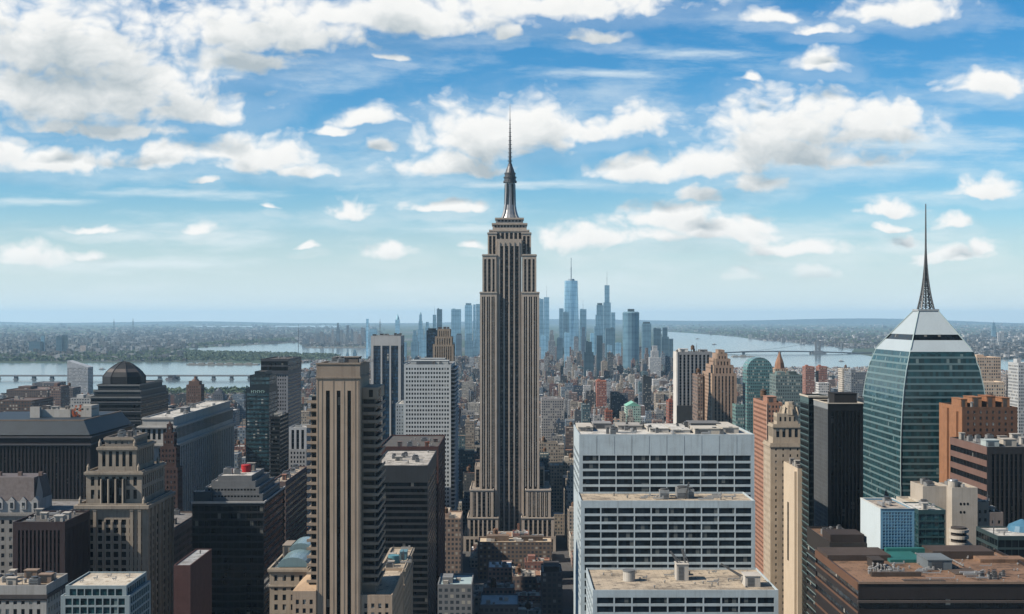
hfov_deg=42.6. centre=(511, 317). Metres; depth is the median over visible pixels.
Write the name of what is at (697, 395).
brick tower
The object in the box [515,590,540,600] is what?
city block
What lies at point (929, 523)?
glass block
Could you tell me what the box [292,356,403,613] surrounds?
striped tower
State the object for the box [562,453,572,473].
city tower
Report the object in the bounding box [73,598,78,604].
window
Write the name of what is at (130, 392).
domed tower
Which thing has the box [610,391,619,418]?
city tower
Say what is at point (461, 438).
city tower
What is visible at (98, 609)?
window
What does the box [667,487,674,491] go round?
window
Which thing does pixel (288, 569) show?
ornate block
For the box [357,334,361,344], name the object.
distant tower
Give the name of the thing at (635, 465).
window
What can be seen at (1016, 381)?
apartment tower
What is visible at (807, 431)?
glass tower
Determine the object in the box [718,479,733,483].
window
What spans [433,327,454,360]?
stepped tower
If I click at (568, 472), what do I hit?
city tower
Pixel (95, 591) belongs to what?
window
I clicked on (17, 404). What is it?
warehouse
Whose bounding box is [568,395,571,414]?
city tower
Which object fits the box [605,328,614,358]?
distant tower
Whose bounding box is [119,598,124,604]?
window
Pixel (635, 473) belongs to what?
window
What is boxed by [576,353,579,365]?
city tower
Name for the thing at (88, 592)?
window
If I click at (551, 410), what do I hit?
loft block
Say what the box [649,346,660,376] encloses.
distant tower
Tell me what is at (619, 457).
window
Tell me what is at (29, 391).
warehouse
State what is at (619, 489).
window
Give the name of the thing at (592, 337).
distant tower
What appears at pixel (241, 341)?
shore trees
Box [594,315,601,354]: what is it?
distant tower
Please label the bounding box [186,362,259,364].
pier
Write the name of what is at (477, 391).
city tower
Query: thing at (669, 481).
window
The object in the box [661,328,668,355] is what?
distant tower
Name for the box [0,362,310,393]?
river
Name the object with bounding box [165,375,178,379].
pier house
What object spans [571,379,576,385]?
city tower
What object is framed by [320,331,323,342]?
distant tower
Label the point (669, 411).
brick block
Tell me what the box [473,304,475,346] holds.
distant tower
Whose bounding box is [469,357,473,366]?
city tower
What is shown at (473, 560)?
city block
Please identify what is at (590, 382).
city tower
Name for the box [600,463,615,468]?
window
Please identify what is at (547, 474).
city tower
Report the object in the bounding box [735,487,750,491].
window
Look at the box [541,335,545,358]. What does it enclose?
distant tower
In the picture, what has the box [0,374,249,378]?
bridge
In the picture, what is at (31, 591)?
office block
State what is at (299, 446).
office block
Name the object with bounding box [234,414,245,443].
city tower
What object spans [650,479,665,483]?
window
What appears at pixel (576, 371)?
city tower
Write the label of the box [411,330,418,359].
distant tower
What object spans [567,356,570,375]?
city tower
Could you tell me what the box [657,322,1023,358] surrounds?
opposite shore houses
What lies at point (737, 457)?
window
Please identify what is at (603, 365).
city tower
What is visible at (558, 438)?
city tower
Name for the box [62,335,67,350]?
distant tower
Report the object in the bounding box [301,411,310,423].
city tower
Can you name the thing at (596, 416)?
city tower
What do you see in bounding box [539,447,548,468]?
city tower
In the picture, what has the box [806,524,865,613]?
office block
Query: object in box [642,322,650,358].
distant tower
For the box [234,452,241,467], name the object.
city tower
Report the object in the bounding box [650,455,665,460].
window
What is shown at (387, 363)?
finned tower
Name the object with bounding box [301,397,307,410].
city tower
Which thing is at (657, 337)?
distant tower
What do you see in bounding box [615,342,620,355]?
distant tower
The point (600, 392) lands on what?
brick block
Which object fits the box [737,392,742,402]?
city tower
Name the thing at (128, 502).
setback tower
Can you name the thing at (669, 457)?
window
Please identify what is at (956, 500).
plant tower
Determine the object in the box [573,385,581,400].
city tower
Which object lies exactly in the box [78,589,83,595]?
window
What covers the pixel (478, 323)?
distant tower
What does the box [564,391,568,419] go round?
city tower
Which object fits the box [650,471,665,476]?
window
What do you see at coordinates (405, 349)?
distant tower
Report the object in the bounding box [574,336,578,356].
distant tower
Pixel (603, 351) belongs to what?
distant tower
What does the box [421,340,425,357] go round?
distant tower
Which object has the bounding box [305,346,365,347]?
pier
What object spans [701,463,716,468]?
window
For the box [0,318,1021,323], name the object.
hills
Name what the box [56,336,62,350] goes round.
distant tower
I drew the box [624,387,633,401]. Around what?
city tower
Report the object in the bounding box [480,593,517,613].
block
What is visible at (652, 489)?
window
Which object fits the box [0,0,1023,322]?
sky
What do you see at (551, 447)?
city tower
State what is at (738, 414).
apartment block
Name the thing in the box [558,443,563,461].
city tower
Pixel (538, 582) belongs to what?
city block
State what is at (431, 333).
dark slab
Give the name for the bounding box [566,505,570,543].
city tower
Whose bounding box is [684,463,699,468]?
window
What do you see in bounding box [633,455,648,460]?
window
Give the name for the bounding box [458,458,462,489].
city tower
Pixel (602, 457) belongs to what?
window
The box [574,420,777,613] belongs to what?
office slab
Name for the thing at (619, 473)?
window
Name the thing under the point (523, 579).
city block
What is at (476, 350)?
distant tower
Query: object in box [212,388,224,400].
spired tower
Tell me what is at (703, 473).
window
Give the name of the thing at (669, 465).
window
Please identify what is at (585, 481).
window
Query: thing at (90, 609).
window
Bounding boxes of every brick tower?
[50,383,68,407]
[68,382,80,407]
[605,408,612,424]
[692,368,702,419]
[753,388,781,573]
[802,365,813,393]
[816,365,826,381]
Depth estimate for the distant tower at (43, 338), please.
8350.00 m
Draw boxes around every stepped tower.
[246,370,277,476]
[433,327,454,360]
[702,349,736,423]
[763,401,799,613]
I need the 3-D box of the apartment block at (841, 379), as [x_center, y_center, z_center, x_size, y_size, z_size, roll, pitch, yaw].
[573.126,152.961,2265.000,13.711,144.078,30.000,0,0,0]
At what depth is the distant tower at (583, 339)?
5481.09 m
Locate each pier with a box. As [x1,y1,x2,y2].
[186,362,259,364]
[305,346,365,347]
[731,355,754,356]
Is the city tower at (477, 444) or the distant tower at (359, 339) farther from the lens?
the distant tower at (359, 339)
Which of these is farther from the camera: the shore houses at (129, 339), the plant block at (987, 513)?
the shore houses at (129, 339)
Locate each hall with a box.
[70,394,93,407]
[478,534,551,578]
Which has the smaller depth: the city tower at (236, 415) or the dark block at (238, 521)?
the dark block at (238, 521)
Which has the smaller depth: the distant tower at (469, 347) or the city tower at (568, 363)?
the city tower at (568, 363)
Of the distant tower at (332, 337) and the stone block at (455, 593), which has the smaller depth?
the stone block at (455, 593)
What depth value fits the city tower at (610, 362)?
4240.67 m
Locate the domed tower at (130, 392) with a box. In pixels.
[90,361,168,431]
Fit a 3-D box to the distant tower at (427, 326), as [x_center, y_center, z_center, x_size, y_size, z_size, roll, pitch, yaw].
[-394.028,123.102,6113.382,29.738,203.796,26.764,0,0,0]
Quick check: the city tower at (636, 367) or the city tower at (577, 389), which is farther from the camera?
the city tower at (636, 367)
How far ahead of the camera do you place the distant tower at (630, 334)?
4703.77 m
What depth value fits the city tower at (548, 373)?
4091.00 m
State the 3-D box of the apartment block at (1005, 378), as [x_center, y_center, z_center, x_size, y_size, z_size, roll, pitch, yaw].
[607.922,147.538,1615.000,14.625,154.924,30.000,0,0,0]
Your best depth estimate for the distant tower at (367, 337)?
7600.00 m
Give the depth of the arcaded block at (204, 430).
1092.59 m
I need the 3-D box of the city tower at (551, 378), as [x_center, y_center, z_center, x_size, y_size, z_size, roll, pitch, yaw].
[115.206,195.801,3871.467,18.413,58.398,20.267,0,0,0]
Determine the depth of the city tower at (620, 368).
4251.00 m
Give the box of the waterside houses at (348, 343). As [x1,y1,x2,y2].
[299,331,365,345]
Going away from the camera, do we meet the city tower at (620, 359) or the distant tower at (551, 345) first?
the city tower at (620, 359)
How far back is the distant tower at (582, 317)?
6600.00 m
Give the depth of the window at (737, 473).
640.42 m
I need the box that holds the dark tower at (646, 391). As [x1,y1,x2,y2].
[642,374,650,410]
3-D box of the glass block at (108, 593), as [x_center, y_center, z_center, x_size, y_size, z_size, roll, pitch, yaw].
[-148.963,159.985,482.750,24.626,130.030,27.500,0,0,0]
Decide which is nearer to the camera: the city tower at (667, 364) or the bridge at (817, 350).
the city tower at (667, 364)
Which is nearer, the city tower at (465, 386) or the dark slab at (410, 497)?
the dark slab at (410, 497)
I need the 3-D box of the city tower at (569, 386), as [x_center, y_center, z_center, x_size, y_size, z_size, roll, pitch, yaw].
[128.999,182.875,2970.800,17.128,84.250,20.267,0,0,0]
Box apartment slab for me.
[673,343,711,423]
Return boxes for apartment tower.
[769,371,801,423]
[773,351,787,372]
[975,354,1000,380]
[983,381,1004,396]
[1008,359,1023,436]
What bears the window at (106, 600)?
in the glass block at (108, 593)
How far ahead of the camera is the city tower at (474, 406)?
2320.67 m
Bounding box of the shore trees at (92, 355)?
[0,348,181,361]
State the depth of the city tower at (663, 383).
3541.33 m
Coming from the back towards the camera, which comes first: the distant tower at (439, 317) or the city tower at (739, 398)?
the distant tower at (439, 317)
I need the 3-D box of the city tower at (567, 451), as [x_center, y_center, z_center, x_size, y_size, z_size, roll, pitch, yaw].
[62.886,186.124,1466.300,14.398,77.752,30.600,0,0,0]
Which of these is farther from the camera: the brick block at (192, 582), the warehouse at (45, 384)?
the warehouse at (45, 384)
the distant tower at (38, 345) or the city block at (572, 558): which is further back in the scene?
the distant tower at (38, 345)
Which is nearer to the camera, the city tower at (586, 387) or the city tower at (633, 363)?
the city tower at (586, 387)
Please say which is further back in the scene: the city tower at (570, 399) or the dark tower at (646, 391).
the city tower at (570, 399)
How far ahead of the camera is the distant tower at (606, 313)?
6300.00 m
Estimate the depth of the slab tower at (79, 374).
3250.00 m
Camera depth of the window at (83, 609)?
469.34 m
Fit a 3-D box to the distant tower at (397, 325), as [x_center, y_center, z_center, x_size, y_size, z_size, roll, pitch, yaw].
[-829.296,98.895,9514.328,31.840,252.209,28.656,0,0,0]
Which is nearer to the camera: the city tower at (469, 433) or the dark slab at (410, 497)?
the dark slab at (410, 497)
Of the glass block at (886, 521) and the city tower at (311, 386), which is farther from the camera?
the city tower at (311, 386)
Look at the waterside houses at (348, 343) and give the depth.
11049.08 m
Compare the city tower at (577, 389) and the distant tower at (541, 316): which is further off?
the distant tower at (541, 316)
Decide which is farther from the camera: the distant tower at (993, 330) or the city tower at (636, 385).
the distant tower at (993, 330)
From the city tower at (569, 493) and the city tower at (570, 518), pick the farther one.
the city tower at (569, 493)
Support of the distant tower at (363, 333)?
on the ground
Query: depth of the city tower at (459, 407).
2571.00 m
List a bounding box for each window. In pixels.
[1,545,11,572]
[66,598,71,604]
[66,607,71,613]
[70,589,75,595]
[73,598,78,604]
[73,607,78,613]
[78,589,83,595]
[81,598,86,604]
[81,607,86,613]
[85,589,91,595]
[88,598,93,604]
[88,607,93,613]
[93,589,98,595]
[96,598,101,604]
[96,607,101,613]
[101,589,106,595]
[104,598,109,604]
[104,601,137,613]
[108,589,114,595]
[111,598,116,604]
[116,589,121,595]
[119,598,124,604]
[583,455,598,460]
[583,463,598,468]
[583,471,598,476]
[583,479,598,483]
[583,487,598,491]
[600,455,615,460]
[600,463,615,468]
[600,471,615,476]
[600,479,615,483]
[600,487,615,491]
[617,455,631,460]
[617,463,631,468]
[617,471,631,476]
[617,479,631,483]
[617,487,631,491]
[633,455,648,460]
[633,463,648,468]
[633,471,648,476]
[633,479,648,483]
[633,487,648,491]
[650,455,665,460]
[650,463,665,468]
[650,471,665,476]
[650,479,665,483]
[650,487,665,491]
[667,455,682,460]
[667,463,682,468]
[667,471,682,476]
[667,479,682,483]
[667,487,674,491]
[684,455,699,460]
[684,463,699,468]
[684,471,699,476]
[684,479,699,483]
[693,487,699,491]
[701,455,716,460]
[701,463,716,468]
[701,471,716,476]
[701,479,716,483]
[701,487,716,491]
[718,455,733,460]
[718,463,733,468]
[718,471,733,476]
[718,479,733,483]
[718,487,733,491]
[735,455,750,460]
[735,463,750,468]
[735,471,750,476]
[735,479,750,483]
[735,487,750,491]
[775,499,783,609]
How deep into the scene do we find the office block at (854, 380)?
2100.00 m
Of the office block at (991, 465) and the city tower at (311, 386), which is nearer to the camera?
the office block at (991, 465)
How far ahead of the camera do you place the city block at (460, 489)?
1500.00 m
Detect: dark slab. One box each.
[382,450,436,613]
[426,328,436,357]
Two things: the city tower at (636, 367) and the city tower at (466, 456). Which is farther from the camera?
the city tower at (636, 367)
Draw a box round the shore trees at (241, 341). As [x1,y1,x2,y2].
[187,337,295,345]
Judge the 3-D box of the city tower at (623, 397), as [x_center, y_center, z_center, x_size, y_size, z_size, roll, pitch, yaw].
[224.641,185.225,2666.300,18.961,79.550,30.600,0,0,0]
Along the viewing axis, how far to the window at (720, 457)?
640.42 m
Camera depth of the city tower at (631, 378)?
3691.00 m
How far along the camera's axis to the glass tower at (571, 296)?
6805.80 m
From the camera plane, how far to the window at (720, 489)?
640.42 m
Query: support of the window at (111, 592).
in the glass block at (108, 593)
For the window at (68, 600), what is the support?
in the glass block at (108, 593)
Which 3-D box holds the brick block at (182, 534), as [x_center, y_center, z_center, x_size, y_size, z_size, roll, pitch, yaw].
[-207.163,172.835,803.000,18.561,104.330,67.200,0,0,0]
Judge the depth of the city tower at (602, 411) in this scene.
2344.09 m
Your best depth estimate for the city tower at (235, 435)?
1549.97 m
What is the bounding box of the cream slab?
[784,458,805,613]
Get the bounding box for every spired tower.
[160,421,182,510]
[186,376,203,404]
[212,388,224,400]
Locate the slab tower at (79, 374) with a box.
[67,360,92,393]
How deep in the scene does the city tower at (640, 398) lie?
2581.33 m
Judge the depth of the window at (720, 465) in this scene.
640.42 m
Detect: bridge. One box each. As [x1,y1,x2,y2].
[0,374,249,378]
[712,341,871,353]
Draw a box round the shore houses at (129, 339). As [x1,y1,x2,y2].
[0,323,384,360]
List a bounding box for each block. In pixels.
[0,411,134,498]
[0,568,68,613]
[13,508,89,582]
[61,572,150,613]
[137,401,236,510]
[174,509,191,564]
[174,549,211,613]
[191,462,284,613]
[267,536,310,613]
[270,411,287,477]
[289,423,310,536]
[382,545,414,613]
[396,400,403,434]
[438,573,473,613]
[445,507,462,572]
[458,479,461,498]
[458,499,461,510]
[470,550,477,567]
[474,584,482,592]
[474,590,481,613]
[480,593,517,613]
[483,577,514,592]
[488,528,511,536]
[488,553,511,581]
[512,564,535,589]
[513,524,528,535]
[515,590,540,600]
[518,593,540,607]
[518,601,540,613]
[525,554,548,569]
[536,575,540,593]
[541,396,562,440]
[541,560,561,613]
[552,509,563,533]
[569,531,573,560]
[571,550,573,567]
[596,379,605,406]
[624,401,640,422]
[666,396,672,423]
[732,402,743,428]
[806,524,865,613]
[812,382,828,395]
[815,545,1023,613]
[838,364,848,391]
[844,369,866,400]
[860,496,914,548]
[903,499,945,546]
[939,393,1017,481]
[950,432,1023,525]
[976,518,1023,557]
[978,491,1002,525]
[1002,374,1007,396]
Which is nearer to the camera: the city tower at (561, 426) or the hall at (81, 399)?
the hall at (81, 399)
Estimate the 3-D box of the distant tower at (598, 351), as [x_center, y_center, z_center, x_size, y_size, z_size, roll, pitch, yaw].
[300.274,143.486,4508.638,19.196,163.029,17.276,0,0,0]
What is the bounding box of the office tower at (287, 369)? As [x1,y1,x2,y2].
[261,356,300,468]
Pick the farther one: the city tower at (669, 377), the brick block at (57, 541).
the city tower at (669, 377)
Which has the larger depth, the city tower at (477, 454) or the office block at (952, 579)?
the city tower at (477, 454)
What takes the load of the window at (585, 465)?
in the office slab
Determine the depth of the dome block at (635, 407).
1900.00 m
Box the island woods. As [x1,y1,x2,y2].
[143,347,340,361]
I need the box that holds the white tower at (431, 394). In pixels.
[404,358,458,510]
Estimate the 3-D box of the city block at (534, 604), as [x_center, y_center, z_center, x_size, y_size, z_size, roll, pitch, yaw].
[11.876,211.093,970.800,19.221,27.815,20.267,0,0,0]
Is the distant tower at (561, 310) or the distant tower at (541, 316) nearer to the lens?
the distant tower at (541, 316)
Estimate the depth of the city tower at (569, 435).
1600.67 m
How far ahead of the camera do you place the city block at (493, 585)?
983.71 m
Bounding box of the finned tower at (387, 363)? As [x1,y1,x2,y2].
[371,333,403,439]
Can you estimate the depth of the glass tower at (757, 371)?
1500.00 m
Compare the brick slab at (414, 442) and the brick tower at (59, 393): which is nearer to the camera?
the brick slab at (414, 442)
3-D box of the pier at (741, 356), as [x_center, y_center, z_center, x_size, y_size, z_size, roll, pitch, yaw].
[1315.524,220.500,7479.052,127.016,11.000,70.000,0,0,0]
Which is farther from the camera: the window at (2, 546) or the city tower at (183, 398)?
the city tower at (183, 398)
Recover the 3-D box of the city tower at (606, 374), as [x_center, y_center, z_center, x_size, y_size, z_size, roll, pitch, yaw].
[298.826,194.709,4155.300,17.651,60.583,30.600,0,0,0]
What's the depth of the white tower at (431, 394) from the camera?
1330.00 m
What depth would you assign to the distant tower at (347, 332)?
11195.27 m
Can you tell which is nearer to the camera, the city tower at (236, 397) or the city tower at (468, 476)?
the city tower at (468, 476)
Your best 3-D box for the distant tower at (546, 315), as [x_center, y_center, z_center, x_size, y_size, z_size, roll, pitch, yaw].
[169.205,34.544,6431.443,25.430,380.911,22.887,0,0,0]
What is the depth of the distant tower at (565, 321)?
6300.00 m
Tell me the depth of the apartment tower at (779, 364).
1628.44 m
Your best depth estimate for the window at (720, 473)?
640.42 m
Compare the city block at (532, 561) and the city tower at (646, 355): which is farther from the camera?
the city tower at (646, 355)
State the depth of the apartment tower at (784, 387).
1420.00 m
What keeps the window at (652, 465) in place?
in the office slab
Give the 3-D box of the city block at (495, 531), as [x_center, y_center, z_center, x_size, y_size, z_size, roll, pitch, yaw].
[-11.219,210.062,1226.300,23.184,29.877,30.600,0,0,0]
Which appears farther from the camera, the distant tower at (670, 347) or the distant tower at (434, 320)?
the distant tower at (434, 320)
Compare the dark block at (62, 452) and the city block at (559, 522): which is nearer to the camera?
the dark block at (62, 452)
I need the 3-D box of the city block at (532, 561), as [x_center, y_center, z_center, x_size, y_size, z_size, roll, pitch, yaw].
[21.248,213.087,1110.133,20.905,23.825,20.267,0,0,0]
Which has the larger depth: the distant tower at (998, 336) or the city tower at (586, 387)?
the distant tower at (998, 336)
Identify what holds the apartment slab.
on the ground
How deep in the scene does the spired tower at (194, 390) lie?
1700.00 m
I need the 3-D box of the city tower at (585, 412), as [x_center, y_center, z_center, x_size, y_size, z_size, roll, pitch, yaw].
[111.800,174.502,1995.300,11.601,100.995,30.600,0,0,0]
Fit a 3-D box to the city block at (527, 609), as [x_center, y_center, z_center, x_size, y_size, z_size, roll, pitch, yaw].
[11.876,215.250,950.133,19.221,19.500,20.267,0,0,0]
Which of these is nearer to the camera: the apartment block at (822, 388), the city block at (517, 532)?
the city block at (517, 532)
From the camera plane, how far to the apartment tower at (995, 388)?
1380.00 m
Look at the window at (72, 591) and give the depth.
470.37 m
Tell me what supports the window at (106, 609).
in the glass block at (108, 593)
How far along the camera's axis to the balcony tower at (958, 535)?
594.02 m
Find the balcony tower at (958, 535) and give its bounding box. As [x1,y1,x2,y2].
[949,526,968,544]
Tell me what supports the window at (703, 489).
in the office slab
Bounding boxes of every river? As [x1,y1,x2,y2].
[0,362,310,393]
[191,343,370,360]
[661,331,1023,370]
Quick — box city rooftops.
[0,346,1007,574]
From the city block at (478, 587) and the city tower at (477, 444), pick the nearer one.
the city block at (478, 587)
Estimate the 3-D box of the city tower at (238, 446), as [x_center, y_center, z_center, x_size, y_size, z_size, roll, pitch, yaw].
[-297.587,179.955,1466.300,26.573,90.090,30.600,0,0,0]
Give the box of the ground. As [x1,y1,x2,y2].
[0,324,1023,613]
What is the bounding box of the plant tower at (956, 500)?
[896,477,977,544]
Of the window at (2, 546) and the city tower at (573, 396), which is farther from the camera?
the city tower at (573, 396)
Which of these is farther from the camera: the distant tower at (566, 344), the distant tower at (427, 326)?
the distant tower at (427, 326)
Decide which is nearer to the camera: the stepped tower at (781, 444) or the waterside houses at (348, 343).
the stepped tower at (781, 444)
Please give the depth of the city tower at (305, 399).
2540.00 m
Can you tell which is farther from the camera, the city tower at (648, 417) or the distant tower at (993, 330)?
the distant tower at (993, 330)
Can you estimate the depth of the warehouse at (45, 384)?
2913.60 m
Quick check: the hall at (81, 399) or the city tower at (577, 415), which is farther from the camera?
the city tower at (577, 415)
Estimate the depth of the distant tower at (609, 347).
5445.71 m
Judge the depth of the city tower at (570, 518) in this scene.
1260.00 m
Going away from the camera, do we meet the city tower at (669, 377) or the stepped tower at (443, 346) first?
the stepped tower at (443, 346)
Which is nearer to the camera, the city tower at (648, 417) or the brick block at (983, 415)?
the brick block at (983, 415)
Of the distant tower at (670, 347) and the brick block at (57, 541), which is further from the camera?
the distant tower at (670, 347)
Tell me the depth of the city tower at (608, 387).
3061.33 m
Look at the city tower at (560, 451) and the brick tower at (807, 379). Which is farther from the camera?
the brick tower at (807, 379)
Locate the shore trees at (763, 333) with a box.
[694,327,882,344]
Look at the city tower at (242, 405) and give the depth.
2483.42 m
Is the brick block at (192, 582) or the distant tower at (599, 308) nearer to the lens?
the brick block at (192, 582)
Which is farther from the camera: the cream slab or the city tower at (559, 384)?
the city tower at (559, 384)
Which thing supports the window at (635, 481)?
in the office slab
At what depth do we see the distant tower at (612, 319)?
6500.00 m
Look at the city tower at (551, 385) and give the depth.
3660.00 m
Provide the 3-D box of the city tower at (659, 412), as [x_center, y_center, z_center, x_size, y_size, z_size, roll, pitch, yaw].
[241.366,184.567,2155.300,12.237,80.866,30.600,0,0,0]
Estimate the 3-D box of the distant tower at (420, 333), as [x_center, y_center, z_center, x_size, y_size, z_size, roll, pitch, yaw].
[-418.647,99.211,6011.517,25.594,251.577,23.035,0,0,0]
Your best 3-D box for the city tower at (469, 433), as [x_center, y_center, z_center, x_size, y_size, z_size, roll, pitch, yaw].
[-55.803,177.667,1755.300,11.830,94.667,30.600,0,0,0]
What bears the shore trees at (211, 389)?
on the ground
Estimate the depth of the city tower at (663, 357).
4971.00 m
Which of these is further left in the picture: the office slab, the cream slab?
the office slab
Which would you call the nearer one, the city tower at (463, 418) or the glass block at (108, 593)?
the glass block at (108, 593)
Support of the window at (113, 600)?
in the glass block at (108, 593)
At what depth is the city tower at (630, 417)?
1866.00 m
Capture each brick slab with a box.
[275,464,306,542]
[382,435,444,613]
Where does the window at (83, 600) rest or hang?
in the glass block at (108, 593)
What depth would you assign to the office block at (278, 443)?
1060.25 m
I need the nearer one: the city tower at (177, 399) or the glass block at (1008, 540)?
the glass block at (1008, 540)
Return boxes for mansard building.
[0,472,85,572]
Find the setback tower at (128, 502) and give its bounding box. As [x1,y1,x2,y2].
[74,429,175,613]
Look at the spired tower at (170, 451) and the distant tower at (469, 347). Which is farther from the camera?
the distant tower at (469, 347)
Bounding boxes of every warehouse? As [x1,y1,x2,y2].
[0,396,52,411]
[6,385,49,397]
[32,381,65,386]
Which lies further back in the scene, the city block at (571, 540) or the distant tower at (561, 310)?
the distant tower at (561, 310)
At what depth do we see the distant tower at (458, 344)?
5672.19 m
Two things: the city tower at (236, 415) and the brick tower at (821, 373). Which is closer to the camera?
the city tower at (236, 415)
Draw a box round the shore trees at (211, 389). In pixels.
[166,386,248,393]
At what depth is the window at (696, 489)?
640.42 m
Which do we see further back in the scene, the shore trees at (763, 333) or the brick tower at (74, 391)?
the shore trees at (763, 333)
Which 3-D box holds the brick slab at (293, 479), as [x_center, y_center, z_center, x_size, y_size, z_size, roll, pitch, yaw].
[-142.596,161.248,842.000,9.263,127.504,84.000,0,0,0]
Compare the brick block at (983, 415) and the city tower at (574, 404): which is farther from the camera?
the city tower at (574, 404)
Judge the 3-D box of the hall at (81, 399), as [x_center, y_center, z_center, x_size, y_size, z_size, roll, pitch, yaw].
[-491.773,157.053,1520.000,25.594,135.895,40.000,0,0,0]
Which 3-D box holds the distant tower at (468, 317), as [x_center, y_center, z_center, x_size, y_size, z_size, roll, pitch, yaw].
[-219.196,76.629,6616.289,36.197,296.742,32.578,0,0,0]
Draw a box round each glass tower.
[564,267,578,350]
[743,357,772,432]
[799,393,827,613]
[813,392,863,531]
[863,204,984,498]
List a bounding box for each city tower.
[174,393,180,405]
[181,387,185,403]
[230,405,239,426]
[233,393,245,403]
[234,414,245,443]
[234,428,237,444]
[234,438,245,454]
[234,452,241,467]
[236,399,245,421]
[301,393,310,402]
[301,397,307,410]
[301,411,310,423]
[305,389,312,396]
[307,382,315,391]
[309,377,315,384]
[458,403,460,422]
[458,424,464,448]
[458,426,464,433]
[458,448,473,471]
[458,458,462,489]
[460,415,473,426]
[461,406,473,415]
[462,378,468,401]
[462,492,469,524]
[463,464,473,497]
[465,415,474,450]
[468,402,478,413]
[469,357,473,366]
[469,380,473,397]
[474,448,479,461]
[475,369,479,380]
[475,421,478,442]
[475,441,479,450]
[476,382,479,401]
[539,436,557,461]
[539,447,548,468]
[543,383,548,391]
[544,354,547,379]
[545,469,549,483]
[546,371,550,382]
[548,374,553,383]
[549,462,562,510]
[550,380,553,393]
[551,433,562,442]
[553,423,558,433]
[556,418,564,433]
[558,383,564,395]
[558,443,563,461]
[560,375,566,383]
[561,384,565,398]
[562,419,574,447]
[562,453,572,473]
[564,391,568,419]
[564,448,572,457]
[564,471,569,537]
[565,380,572,391]
[565,422,573,448]
[566,465,573,507]
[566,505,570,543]
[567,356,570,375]
[567,502,573,551]
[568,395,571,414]
[569,391,576,400]
[570,400,577,418]
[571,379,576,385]
[572,362,575,378]
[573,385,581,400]
[574,368,578,378]
[574,407,580,424]
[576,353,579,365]
[581,399,589,422]
[582,385,590,400]
[585,390,594,412]
[587,378,593,389]
[593,409,599,420]
[600,408,605,414]
[601,361,606,375]
[603,369,609,379]
[606,382,612,403]
[607,352,612,377]
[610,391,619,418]
[616,371,619,381]
[616,383,622,391]
[617,364,622,374]
[618,356,622,365]
[620,389,627,410]
[621,413,625,421]
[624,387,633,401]
[627,409,633,421]
[628,374,634,383]
[631,359,635,367]
[635,359,638,372]
[635,376,640,394]
[638,381,641,392]
[638,392,641,404]
[641,359,645,370]
[644,348,648,360]
[644,411,652,422]
[652,376,658,385]
[652,419,661,422]
[654,392,663,408]
[654,406,663,423]
[656,400,665,415]
[659,381,666,386]
[661,351,664,364]
[664,393,668,402]
[665,355,670,374]
[667,371,672,382]
[737,384,742,393]
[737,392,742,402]
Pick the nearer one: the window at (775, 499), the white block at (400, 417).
the window at (775, 499)
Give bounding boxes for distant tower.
[29,341,42,351]
[41,336,44,350]
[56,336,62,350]
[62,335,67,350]
[80,346,87,350]
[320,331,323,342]
[331,329,333,343]
[336,323,339,341]
[340,330,342,343]
[347,325,348,339]
[353,332,357,343]
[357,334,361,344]
[361,327,364,341]
[366,319,368,355]
[369,329,377,352]
[395,314,399,333]
[404,342,406,360]
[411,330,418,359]
[418,312,423,355]
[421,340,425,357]
[424,322,429,339]
[433,305,435,327]
[437,308,441,328]
[451,309,460,355]
[456,334,461,355]
[465,303,471,340]
[465,333,472,357]
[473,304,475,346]
[473,339,478,356]
[476,304,479,353]
[539,298,543,346]
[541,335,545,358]
[544,286,548,351]
[548,330,554,360]
[557,337,562,362]
[559,308,563,337]
[563,312,568,346]
[564,332,569,366]
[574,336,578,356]
[580,309,585,349]
[581,327,585,359]
[584,341,593,378]
[590,333,593,351]
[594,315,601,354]
[596,303,602,342]
[596,335,601,378]
[602,343,604,359]
[603,285,610,342]
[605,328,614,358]
[607,344,611,351]
[611,312,614,327]
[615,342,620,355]
[623,309,638,368]
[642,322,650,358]
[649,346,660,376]
[653,328,660,356]
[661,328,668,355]
[669,339,672,356]
[991,323,995,336]
[997,332,1000,341]
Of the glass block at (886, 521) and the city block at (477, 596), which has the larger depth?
the city block at (477, 596)
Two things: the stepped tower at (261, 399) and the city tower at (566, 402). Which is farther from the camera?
the city tower at (566, 402)
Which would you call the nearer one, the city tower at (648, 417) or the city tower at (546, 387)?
the city tower at (648, 417)
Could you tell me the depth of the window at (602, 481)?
640.42 m
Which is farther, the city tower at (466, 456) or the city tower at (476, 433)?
the city tower at (476, 433)
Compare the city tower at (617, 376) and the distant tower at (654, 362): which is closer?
the city tower at (617, 376)
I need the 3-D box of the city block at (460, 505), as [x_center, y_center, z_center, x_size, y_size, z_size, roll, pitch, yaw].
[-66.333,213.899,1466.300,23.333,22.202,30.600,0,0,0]
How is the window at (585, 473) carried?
in the office slab
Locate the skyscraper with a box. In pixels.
[463,120,555,550]
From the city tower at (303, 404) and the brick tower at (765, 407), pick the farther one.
the city tower at (303, 404)
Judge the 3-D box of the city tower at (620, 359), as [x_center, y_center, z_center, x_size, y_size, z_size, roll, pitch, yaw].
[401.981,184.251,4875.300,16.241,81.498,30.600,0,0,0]
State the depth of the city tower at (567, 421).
1695.16 m
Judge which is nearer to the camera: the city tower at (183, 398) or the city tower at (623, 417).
the city tower at (623, 417)
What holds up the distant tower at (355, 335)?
on the ground
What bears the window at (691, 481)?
in the office slab
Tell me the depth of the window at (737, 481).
640.42 m
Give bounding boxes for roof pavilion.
[30,404,98,417]
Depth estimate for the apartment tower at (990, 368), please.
1500.00 m

